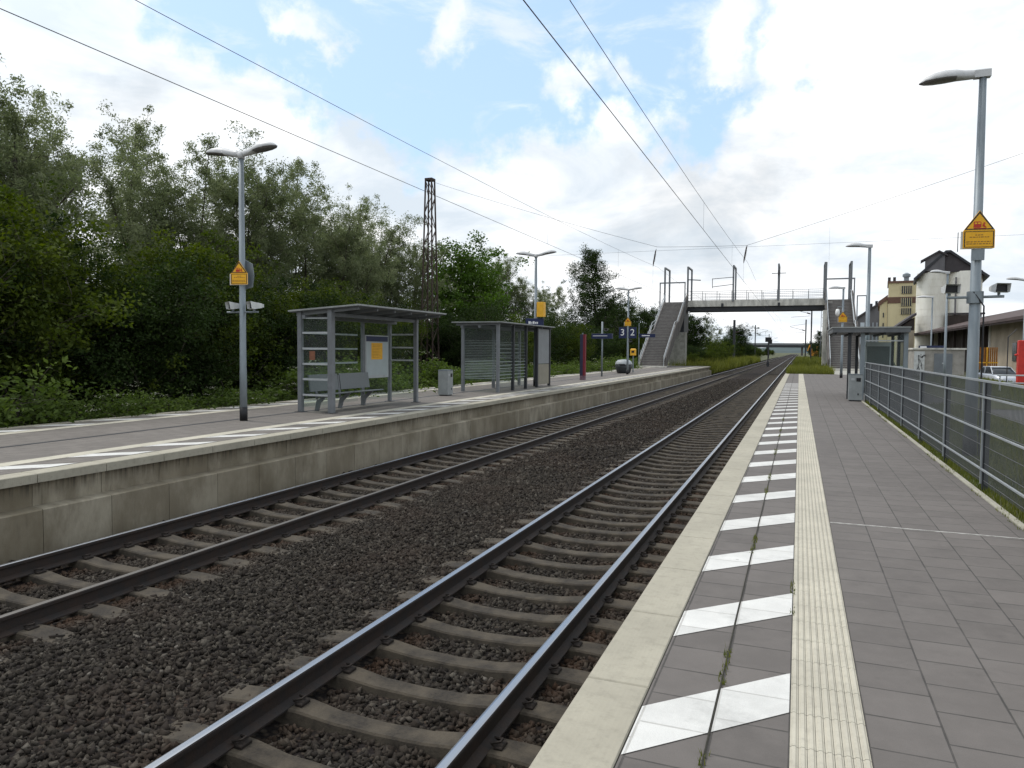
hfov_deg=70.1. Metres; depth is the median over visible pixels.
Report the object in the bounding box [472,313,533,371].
shrub
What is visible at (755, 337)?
wire mast
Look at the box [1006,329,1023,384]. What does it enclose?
red standpipe
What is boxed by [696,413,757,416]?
sleeper
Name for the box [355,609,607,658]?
sleeper
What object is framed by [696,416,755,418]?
sleeper
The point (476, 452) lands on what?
sleeper
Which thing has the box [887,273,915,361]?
factory building
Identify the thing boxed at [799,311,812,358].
wire mast
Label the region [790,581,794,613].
joint weeds
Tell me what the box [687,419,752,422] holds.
sleeper
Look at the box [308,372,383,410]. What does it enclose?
bench
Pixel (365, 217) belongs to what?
willow tree
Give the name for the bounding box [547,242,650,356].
dark tree
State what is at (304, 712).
sleeper
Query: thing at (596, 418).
sleeper
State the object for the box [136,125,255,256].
birch tree
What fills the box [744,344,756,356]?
broadleaf tree
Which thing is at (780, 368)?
distant sleepers
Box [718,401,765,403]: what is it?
sleeper
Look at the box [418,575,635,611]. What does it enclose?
sleeper
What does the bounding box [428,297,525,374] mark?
shrub
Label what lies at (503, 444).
sleeper
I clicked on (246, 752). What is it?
sleeper
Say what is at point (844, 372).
stair apron
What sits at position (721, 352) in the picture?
shrub
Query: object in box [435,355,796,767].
rail
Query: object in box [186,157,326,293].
willow tree
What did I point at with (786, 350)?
hills
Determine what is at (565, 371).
weed plant
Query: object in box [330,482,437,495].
sleeper
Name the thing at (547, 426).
sleeper
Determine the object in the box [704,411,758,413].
sleeper
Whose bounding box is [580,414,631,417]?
sleeper
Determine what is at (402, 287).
willow tree
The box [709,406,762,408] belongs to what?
sleeper
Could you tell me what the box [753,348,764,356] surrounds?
shrub
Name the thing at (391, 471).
sleeper
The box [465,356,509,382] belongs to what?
weed plant
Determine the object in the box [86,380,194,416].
weed plant
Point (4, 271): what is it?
shrub
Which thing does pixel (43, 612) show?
rail
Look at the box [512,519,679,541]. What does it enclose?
sleeper
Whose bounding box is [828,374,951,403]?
platform paving
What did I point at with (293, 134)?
overhead line
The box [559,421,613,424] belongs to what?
sleeper
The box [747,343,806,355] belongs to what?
road bridge
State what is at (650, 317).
broadleaf tree
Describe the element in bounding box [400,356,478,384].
weed plant
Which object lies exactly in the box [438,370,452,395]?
litter bin
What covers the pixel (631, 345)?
shrub
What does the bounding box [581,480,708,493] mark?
sleeper
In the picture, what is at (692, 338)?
broadleaf tree
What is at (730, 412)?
sleeper
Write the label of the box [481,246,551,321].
willow tree
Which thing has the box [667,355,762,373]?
tall weeds
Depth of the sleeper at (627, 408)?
32.70 m
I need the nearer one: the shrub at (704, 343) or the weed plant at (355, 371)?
the weed plant at (355, 371)
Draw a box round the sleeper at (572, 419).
[567,418,621,421]
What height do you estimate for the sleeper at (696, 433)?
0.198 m
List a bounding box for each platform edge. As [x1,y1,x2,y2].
[0,366,709,488]
[529,373,788,767]
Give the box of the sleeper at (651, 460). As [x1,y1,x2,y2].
[624,457,726,465]
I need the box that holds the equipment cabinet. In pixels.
[908,348,966,375]
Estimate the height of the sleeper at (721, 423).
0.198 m
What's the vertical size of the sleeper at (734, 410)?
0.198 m
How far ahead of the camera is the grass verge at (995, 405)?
24.99 m
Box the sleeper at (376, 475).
[366,472,464,483]
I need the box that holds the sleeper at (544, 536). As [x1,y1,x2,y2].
[497,528,672,552]
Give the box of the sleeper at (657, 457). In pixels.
[625,454,728,462]
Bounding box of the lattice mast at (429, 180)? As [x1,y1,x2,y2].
[420,177,439,371]
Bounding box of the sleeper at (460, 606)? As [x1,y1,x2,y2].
[387,590,622,634]
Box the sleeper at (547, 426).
[542,425,600,429]
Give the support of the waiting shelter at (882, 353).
on the platform paving at (841, 381)
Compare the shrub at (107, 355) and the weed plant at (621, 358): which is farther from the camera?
the weed plant at (621, 358)
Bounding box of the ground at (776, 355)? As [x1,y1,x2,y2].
[713,353,1001,409]
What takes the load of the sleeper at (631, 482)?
on the ballast bed at (270, 728)
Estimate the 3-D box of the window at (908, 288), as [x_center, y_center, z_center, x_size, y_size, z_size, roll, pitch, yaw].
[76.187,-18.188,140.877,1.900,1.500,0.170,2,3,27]
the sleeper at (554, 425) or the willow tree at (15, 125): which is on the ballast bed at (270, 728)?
the sleeper at (554, 425)
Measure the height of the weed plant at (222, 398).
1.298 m
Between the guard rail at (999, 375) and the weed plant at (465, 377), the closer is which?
the guard rail at (999, 375)
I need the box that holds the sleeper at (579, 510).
[540,504,691,522]
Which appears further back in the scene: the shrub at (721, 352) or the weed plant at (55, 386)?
the shrub at (721, 352)
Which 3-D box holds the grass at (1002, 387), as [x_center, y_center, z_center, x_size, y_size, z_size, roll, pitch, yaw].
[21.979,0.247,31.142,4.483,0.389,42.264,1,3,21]
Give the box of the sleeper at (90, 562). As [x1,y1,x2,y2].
[66,554,222,583]
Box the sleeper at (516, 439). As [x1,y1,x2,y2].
[501,437,570,441]
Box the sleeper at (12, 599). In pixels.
[0,587,132,618]
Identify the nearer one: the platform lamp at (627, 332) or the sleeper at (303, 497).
the sleeper at (303, 497)
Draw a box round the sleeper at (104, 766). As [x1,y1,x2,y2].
[98,764,118,767]
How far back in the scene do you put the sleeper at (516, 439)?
20.84 m
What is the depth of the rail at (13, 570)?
11.04 m
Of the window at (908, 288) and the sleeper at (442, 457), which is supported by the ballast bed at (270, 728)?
the sleeper at (442, 457)
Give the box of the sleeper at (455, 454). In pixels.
[446,452,527,458]
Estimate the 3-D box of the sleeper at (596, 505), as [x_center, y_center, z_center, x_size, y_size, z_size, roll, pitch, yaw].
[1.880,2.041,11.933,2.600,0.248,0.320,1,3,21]
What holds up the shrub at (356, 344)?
on the left verge
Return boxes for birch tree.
[84,119,199,291]
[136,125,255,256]
[264,156,344,301]
[537,282,570,323]
[702,321,722,344]
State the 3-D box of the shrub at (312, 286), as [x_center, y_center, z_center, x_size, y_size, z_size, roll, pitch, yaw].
[-7.858,-1.813,33.905,6.044,5.772,6.764,-1,3,-23]
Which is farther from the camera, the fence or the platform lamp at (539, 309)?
the platform lamp at (539, 309)
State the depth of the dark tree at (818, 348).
167.37 m
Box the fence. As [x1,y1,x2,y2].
[864,362,1023,511]
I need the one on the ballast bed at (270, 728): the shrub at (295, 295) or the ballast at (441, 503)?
the ballast at (441, 503)
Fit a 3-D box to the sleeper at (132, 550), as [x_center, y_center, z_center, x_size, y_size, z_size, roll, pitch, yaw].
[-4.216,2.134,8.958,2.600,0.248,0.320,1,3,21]
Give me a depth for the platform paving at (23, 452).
15.29 m
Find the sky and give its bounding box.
[0,0,1023,347]
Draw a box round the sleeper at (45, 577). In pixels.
[18,567,173,600]
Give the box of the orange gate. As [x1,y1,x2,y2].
[979,347,997,369]
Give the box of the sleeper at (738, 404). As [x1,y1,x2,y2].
[714,403,764,405]
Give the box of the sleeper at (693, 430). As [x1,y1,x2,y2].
[669,428,746,433]
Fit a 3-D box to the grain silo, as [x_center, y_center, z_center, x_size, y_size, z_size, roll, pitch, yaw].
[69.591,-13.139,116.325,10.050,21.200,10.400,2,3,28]
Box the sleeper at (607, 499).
[562,491,700,506]
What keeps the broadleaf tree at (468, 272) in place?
on the left verge
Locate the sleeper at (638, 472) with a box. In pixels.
[606,468,718,478]
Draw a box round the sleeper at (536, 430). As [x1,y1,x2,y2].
[529,429,591,432]
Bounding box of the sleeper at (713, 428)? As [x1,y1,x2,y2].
[675,425,749,429]
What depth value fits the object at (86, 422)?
17.82 m
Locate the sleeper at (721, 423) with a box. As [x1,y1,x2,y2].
[685,421,752,424]
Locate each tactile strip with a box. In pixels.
[0,366,698,466]
[0,367,650,434]
[789,374,872,767]
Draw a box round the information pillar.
[580,333,585,379]
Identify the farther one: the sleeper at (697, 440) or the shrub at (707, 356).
the shrub at (707, 356)
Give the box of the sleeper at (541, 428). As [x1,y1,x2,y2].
[536,427,594,430]
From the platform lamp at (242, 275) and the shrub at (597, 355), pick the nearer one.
the platform lamp at (242, 275)
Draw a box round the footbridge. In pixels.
[636,261,866,370]
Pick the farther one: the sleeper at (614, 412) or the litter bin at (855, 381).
the sleeper at (614, 412)
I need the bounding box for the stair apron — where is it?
[834,371,859,374]
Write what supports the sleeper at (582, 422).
on the ballast bed at (270, 728)
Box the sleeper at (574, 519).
[524,512,685,531]
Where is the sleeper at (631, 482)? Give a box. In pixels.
[590,477,711,487]
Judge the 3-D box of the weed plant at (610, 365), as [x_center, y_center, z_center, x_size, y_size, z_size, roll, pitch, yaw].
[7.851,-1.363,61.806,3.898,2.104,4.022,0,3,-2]
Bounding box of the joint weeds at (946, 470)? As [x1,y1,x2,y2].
[866,406,1023,530]
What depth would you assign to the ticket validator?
53.57 m
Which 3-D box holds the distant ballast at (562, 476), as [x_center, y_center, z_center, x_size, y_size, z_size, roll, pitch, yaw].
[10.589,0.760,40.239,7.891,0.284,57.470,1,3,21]
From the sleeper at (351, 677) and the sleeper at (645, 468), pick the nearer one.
the sleeper at (351, 677)
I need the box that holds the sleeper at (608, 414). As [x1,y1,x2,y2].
[590,412,637,414]
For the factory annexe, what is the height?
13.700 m
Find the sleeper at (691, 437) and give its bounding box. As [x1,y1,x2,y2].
[662,434,742,439]
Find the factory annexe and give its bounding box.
[878,295,887,341]
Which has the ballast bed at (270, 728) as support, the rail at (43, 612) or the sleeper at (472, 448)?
the sleeper at (472, 448)
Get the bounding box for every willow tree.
[0,53,130,395]
[0,74,112,275]
[0,123,138,280]
[88,168,238,281]
[93,99,327,298]
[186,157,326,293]
[287,182,408,305]
[297,170,405,301]
[324,196,433,308]
[362,228,455,325]
[440,252,503,311]
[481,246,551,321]
[510,280,563,324]
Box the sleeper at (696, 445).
[650,441,737,446]
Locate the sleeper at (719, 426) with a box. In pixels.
[684,424,750,427]
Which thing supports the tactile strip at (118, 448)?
on the platform paving at (23, 452)
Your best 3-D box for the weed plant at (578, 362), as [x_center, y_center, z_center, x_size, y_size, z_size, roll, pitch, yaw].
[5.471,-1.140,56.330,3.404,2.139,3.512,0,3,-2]
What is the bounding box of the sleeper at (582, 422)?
[563,420,612,422]
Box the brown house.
[893,313,916,364]
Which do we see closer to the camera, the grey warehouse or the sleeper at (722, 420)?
the sleeper at (722, 420)
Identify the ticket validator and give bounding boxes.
[630,349,635,371]
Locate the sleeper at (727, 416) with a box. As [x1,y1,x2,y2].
[696,414,756,417]
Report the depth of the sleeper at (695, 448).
19.41 m
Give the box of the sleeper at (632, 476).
[594,472,715,483]
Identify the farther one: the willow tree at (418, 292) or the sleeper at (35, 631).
the willow tree at (418, 292)
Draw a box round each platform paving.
[0,366,695,466]
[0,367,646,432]
[615,374,798,767]
[803,374,1023,767]
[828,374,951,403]
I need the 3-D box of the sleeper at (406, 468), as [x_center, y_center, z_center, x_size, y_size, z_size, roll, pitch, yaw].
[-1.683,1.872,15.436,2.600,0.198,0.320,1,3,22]
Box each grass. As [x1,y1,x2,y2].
[785,364,834,373]
[791,356,831,366]
[909,402,1023,501]
[911,375,1023,404]
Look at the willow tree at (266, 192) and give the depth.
32.64 m
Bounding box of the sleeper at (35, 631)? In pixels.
[0,622,74,643]
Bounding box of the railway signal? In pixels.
[765,332,771,366]
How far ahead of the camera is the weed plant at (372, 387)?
26.14 m
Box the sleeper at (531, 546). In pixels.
[481,538,665,564]
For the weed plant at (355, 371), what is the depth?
26.68 m
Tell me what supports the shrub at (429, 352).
on the left verge
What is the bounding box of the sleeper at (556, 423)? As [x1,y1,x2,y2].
[553,422,608,425]
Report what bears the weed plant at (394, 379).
on the left verge
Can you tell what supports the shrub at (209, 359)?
on the left verge
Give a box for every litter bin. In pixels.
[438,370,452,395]
[848,374,862,400]
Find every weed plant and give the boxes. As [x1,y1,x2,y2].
[0,353,59,424]
[0,355,103,427]
[0,398,16,410]
[1,393,92,425]
[36,390,133,423]
[84,390,164,418]
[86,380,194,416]
[109,387,178,413]
[110,394,186,415]
[143,391,204,412]
[161,385,253,410]
[169,376,284,406]
[199,389,249,407]
[209,381,274,403]
[227,356,374,400]
[236,381,297,399]
[255,381,304,401]
[276,388,343,400]
[282,352,378,397]
[315,351,437,395]
[318,361,429,391]
[352,364,409,392]
[356,381,406,392]
[394,375,430,389]
[395,349,482,386]
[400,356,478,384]
[400,365,449,387]
[455,368,478,383]
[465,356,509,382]
[491,370,521,380]
[501,359,565,377]
[552,360,579,373]
[552,361,577,374]
[565,357,609,371]
[566,357,607,370]
[569,361,597,371]
[594,356,635,369]
[596,356,615,369]
[603,353,636,362]
[613,354,641,368]
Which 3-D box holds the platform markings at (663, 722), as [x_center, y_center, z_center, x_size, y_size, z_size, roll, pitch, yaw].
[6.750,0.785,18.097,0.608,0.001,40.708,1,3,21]
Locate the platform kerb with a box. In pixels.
[861,401,1023,529]
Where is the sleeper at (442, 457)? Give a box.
[433,455,516,462]
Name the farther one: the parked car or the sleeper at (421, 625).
the parked car
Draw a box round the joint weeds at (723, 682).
[697,418,783,767]
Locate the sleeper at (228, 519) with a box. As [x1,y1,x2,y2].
[212,514,337,533]
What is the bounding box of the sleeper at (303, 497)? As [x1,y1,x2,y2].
[290,492,399,509]
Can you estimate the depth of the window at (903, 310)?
141.06 m
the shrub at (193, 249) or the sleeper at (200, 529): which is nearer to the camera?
the sleeper at (200, 529)
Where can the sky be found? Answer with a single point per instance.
(782, 116)
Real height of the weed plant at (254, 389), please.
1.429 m
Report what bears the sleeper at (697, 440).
on the ballast bed at (270, 728)
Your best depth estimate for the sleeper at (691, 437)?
21.63 m
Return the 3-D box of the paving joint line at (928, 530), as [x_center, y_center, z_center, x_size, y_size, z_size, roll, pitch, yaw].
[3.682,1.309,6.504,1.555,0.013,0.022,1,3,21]
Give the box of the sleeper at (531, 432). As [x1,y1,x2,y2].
[522,431,583,434]
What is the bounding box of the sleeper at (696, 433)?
[667,430,745,435]
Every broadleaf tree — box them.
[406,229,534,329]
[580,296,641,327]
[621,302,661,346]
[687,312,720,352]
[717,333,741,356]
[721,322,760,357]
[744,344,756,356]
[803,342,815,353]
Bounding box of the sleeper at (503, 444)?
[484,441,557,446]
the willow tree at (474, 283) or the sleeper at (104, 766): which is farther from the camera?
the willow tree at (474, 283)
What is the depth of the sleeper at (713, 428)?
24.28 m
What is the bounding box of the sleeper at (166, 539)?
[148,532,285,555]
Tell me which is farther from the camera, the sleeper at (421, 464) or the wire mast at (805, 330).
the wire mast at (805, 330)
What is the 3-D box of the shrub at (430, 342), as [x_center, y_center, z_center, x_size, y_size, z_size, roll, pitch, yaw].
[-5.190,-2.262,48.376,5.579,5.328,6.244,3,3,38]
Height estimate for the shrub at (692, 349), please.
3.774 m
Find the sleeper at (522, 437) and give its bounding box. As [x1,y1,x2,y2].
[508,434,576,439]
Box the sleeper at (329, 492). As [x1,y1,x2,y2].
[311,487,416,501]
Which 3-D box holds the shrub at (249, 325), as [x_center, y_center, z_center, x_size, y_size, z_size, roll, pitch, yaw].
[-9.856,-1.873,25.218,7.885,6.256,7.759,-1,3,-27]
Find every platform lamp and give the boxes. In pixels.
[206,142,276,420]
[516,250,555,385]
[615,287,641,373]
[828,286,846,377]
[846,243,872,392]
[916,296,943,347]
[919,68,1011,455]
[930,270,949,381]
[1007,277,1023,339]
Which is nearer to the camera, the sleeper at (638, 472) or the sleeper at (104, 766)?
the sleeper at (104, 766)
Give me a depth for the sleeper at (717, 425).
25.38 m
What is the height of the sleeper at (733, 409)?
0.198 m
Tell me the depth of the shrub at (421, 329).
42.10 m
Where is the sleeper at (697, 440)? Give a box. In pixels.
[657,436,741,441]
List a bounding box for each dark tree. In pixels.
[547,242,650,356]
[807,330,821,356]
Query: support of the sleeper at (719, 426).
on the ballast bed at (270, 728)
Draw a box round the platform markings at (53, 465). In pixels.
[0,370,678,469]
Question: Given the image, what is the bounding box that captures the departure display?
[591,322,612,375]
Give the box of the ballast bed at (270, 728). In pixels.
[0,354,797,767]
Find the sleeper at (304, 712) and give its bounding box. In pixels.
[217,684,541,767]
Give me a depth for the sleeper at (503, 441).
20.33 m
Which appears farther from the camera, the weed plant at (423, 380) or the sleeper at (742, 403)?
the sleeper at (742, 403)
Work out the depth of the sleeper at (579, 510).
11.34 m
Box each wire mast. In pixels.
[733,320,752,357]
[754,325,764,353]
[792,320,806,356]
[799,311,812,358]
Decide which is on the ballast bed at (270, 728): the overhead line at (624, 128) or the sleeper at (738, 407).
the sleeper at (738, 407)
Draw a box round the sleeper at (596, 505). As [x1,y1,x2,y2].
[554,498,696,514]
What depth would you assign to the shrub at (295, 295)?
28.57 m
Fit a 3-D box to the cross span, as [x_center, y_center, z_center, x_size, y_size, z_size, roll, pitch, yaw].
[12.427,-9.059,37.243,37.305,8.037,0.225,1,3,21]
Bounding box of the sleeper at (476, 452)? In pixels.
[456,449,531,455]
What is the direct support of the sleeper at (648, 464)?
on the ballast bed at (270, 728)
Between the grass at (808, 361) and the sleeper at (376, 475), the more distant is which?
the grass at (808, 361)
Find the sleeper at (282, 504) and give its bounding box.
[266,499,383,516]
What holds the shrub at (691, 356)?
on the middle verge
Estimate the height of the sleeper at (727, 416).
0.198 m
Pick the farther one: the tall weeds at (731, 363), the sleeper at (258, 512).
the tall weeds at (731, 363)
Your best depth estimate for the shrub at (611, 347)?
72.61 m
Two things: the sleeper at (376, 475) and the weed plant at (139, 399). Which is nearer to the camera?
the sleeper at (376, 475)
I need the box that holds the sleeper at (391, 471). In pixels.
[380,468,475,478]
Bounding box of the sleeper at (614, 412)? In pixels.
[598,410,641,412]
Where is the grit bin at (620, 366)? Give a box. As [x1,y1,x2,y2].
[615,359,631,372]
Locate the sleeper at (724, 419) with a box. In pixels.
[693,417,754,420]
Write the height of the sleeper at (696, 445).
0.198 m
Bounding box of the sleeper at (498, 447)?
[476,444,549,449]
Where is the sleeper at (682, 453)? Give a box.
[640,448,732,455]
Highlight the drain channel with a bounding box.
[0,368,662,447]
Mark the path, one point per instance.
(1000, 411)
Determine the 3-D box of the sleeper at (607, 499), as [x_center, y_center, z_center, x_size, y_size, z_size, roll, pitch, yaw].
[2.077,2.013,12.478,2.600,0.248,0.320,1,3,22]
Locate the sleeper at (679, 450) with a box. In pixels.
[642,445,734,452]
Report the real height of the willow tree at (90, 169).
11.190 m
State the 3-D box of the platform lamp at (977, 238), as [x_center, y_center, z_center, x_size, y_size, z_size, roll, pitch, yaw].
[6.957,-1.866,11.305,1.324,5.938,0.338,1,3,21]
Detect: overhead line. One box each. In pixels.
[0,0,751,331]
[523,0,792,343]
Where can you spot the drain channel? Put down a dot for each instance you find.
(237, 419)
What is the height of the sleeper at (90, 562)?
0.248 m
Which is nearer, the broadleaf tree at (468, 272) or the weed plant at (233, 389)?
the weed plant at (233, 389)
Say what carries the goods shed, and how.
on the yard ground
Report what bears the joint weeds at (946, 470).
on the platform paving at (935, 621)
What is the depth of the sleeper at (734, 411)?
31.28 m
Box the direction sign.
[638,323,654,359]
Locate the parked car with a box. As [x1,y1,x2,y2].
[978,366,1015,381]
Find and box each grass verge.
[909,382,1023,409]
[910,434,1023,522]
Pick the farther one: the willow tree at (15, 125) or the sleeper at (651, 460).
the willow tree at (15, 125)
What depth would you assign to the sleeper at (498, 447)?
19.22 m
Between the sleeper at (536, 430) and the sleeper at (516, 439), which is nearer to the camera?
the sleeper at (516, 439)
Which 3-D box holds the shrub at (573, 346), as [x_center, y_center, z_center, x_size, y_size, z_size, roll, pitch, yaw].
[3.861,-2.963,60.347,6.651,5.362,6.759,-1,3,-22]
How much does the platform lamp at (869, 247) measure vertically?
5.862 m
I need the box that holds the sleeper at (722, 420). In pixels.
[687,418,754,421]
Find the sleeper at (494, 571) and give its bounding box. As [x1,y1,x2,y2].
[439,561,646,593]
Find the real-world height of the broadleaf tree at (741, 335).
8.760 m
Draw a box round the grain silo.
[913,232,989,347]
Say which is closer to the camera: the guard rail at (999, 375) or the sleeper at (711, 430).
the sleeper at (711, 430)
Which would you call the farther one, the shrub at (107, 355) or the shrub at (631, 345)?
the shrub at (631, 345)
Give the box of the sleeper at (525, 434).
[515,433,582,436]
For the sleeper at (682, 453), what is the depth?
18.36 m
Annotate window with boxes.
[900,308,910,314]
[901,298,911,305]
[902,286,912,293]
[1012,343,1016,360]
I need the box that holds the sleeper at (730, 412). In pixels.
[701,410,759,412]
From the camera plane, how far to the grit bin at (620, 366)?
51.26 m
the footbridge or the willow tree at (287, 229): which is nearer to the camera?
the willow tree at (287, 229)
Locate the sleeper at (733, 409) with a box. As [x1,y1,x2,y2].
[707,407,760,409]
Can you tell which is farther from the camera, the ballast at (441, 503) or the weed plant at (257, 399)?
the weed plant at (257, 399)
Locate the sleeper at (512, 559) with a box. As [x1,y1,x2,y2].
[461,549,656,578]
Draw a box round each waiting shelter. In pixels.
[288,304,446,413]
[451,321,554,392]
[828,326,911,399]
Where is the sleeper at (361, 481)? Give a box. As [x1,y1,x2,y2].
[349,477,445,489]
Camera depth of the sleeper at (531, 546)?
9.21 m
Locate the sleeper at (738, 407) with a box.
[711,405,762,407]
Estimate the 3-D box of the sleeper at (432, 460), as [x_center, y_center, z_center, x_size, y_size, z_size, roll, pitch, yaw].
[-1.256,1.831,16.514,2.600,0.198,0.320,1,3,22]
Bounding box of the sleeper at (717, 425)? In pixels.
[680,422,751,425]
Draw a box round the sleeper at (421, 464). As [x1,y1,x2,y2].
[408,462,495,469]
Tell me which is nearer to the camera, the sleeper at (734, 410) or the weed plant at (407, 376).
the weed plant at (407, 376)
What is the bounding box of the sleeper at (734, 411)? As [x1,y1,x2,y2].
[705,409,760,411]
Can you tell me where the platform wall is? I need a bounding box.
[0,368,710,564]
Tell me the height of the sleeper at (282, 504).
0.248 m
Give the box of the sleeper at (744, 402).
[717,401,764,402]
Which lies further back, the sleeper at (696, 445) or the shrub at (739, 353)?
the shrub at (739, 353)
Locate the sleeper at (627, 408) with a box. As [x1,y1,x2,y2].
[611,406,655,408]
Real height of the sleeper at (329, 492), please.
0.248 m
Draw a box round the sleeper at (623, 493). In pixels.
[573,486,704,498]
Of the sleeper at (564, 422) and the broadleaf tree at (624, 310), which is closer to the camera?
the sleeper at (564, 422)
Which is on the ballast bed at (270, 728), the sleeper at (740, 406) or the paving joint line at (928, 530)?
the sleeper at (740, 406)
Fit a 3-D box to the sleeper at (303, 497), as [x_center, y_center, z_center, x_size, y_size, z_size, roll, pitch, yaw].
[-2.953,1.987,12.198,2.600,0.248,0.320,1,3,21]
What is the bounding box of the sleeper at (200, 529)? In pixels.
[182,522,312,544]
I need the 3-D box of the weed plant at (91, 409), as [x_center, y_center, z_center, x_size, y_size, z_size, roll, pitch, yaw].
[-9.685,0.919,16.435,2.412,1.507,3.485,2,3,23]
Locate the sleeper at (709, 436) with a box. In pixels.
[666,432,743,437]
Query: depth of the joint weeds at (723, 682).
3.77 m
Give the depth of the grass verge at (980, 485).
9.13 m
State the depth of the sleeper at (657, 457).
17.26 m
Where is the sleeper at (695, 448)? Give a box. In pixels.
[645,443,736,449]
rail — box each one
[0,354,790,582]
[0,354,792,638]
[143,356,792,767]
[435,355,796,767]
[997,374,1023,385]
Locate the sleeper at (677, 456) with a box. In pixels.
[633,451,730,458]
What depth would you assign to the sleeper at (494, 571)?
8.12 m
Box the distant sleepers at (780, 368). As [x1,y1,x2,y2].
[728,360,793,374]
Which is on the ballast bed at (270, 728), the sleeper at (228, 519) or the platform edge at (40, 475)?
the sleeper at (228, 519)
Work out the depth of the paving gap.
3.93 m
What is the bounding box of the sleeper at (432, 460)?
[422,458,510,465]
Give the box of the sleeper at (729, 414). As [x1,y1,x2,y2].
[698,412,758,414]
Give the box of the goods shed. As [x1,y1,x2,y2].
[914,309,1023,371]
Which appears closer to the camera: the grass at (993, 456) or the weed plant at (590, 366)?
the grass at (993, 456)
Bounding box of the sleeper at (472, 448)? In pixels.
[466,446,543,451]
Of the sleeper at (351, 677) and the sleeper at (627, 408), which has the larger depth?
the sleeper at (627, 408)
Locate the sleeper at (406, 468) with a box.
[395,465,490,473]
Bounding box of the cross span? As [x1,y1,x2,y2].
[434,153,1022,271]
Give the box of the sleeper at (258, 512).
[241,506,363,524]
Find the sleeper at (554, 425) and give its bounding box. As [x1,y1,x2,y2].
[548,424,603,427]
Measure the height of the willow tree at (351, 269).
11.168 m
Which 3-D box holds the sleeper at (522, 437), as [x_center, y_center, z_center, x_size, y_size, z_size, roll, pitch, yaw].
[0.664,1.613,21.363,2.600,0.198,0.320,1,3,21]
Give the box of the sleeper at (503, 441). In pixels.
[494,439,561,443]
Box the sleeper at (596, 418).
[577,416,629,418]
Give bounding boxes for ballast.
[0,470,700,767]
[342,379,769,501]
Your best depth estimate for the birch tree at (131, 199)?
27.52 m
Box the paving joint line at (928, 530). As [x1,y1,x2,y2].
[830,522,1023,538]
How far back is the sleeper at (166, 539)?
9.52 m
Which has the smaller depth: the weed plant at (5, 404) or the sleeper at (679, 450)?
the weed plant at (5, 404)
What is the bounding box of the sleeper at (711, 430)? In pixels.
[673,427,747,430]
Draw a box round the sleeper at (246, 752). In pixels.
[156,720,332,767]
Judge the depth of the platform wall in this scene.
12.15 m
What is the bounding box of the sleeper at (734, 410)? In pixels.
[706,408,760,410]
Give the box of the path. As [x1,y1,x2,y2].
[981,409,1023,424]
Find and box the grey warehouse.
[857,301,887,341]
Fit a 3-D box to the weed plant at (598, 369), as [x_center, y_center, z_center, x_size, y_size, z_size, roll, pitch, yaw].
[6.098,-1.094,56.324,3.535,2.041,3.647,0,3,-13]
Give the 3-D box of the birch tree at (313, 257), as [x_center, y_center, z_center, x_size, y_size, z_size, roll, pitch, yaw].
[-11.240,-5.876,38.839,4.503,12.947,6.069,0,3,-16]
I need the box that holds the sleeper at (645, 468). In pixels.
[610,464,721,473]
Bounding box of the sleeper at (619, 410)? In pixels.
[605,408,647,410]
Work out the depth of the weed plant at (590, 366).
55.04 m
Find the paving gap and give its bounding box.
[700,376,793,767]
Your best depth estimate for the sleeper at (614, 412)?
30.55 m
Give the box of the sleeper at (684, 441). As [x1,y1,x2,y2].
[654,438,739,444]
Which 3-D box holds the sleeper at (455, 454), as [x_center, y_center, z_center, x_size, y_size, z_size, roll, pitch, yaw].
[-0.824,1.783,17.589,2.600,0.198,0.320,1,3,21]
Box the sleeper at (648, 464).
[614,460,724,469]
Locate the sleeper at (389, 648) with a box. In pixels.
[316,630,590,690]
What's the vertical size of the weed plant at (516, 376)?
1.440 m
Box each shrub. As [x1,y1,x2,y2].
[0,173,188,424]
[0,200,71,413]
[10,235,257,417]
[69,252,281,406]
[76,224,297,398]
[120,238,337,404]
[226,274,372,390]
[252,275,367,386]
[272,277,412,380]
[277,282,412,373]
[342,297,433,372]
[402,309,467,367]
[403,327,452,367]
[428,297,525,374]
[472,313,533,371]
[506,306,574,367]
[551,315,598,366]
[552,317,611,362]
[577,325,626,359]
[599,324,647,363]
[624,333,646,364]
[687,344,705,361]
[687,352,702,364]
[690,330,712,357]
[699,349,724,363]
[706,337,736,358]
[706,346,732,359]
[731,343,747,356]
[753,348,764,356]
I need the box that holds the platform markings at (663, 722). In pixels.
[621,383,797,753]
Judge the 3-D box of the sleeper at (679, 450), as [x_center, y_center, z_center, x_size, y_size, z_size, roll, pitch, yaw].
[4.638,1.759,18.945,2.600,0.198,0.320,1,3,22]
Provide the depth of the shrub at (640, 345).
92.34 m
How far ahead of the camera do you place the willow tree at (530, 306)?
69.43 m
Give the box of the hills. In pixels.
[702,347,806,352]
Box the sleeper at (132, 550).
[109,542,253,568]
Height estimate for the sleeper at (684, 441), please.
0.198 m
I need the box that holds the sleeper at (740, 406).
[715,404,763,406]
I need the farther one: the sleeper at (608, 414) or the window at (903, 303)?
the window at (903, 303)
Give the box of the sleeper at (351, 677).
[274,655,567,726]

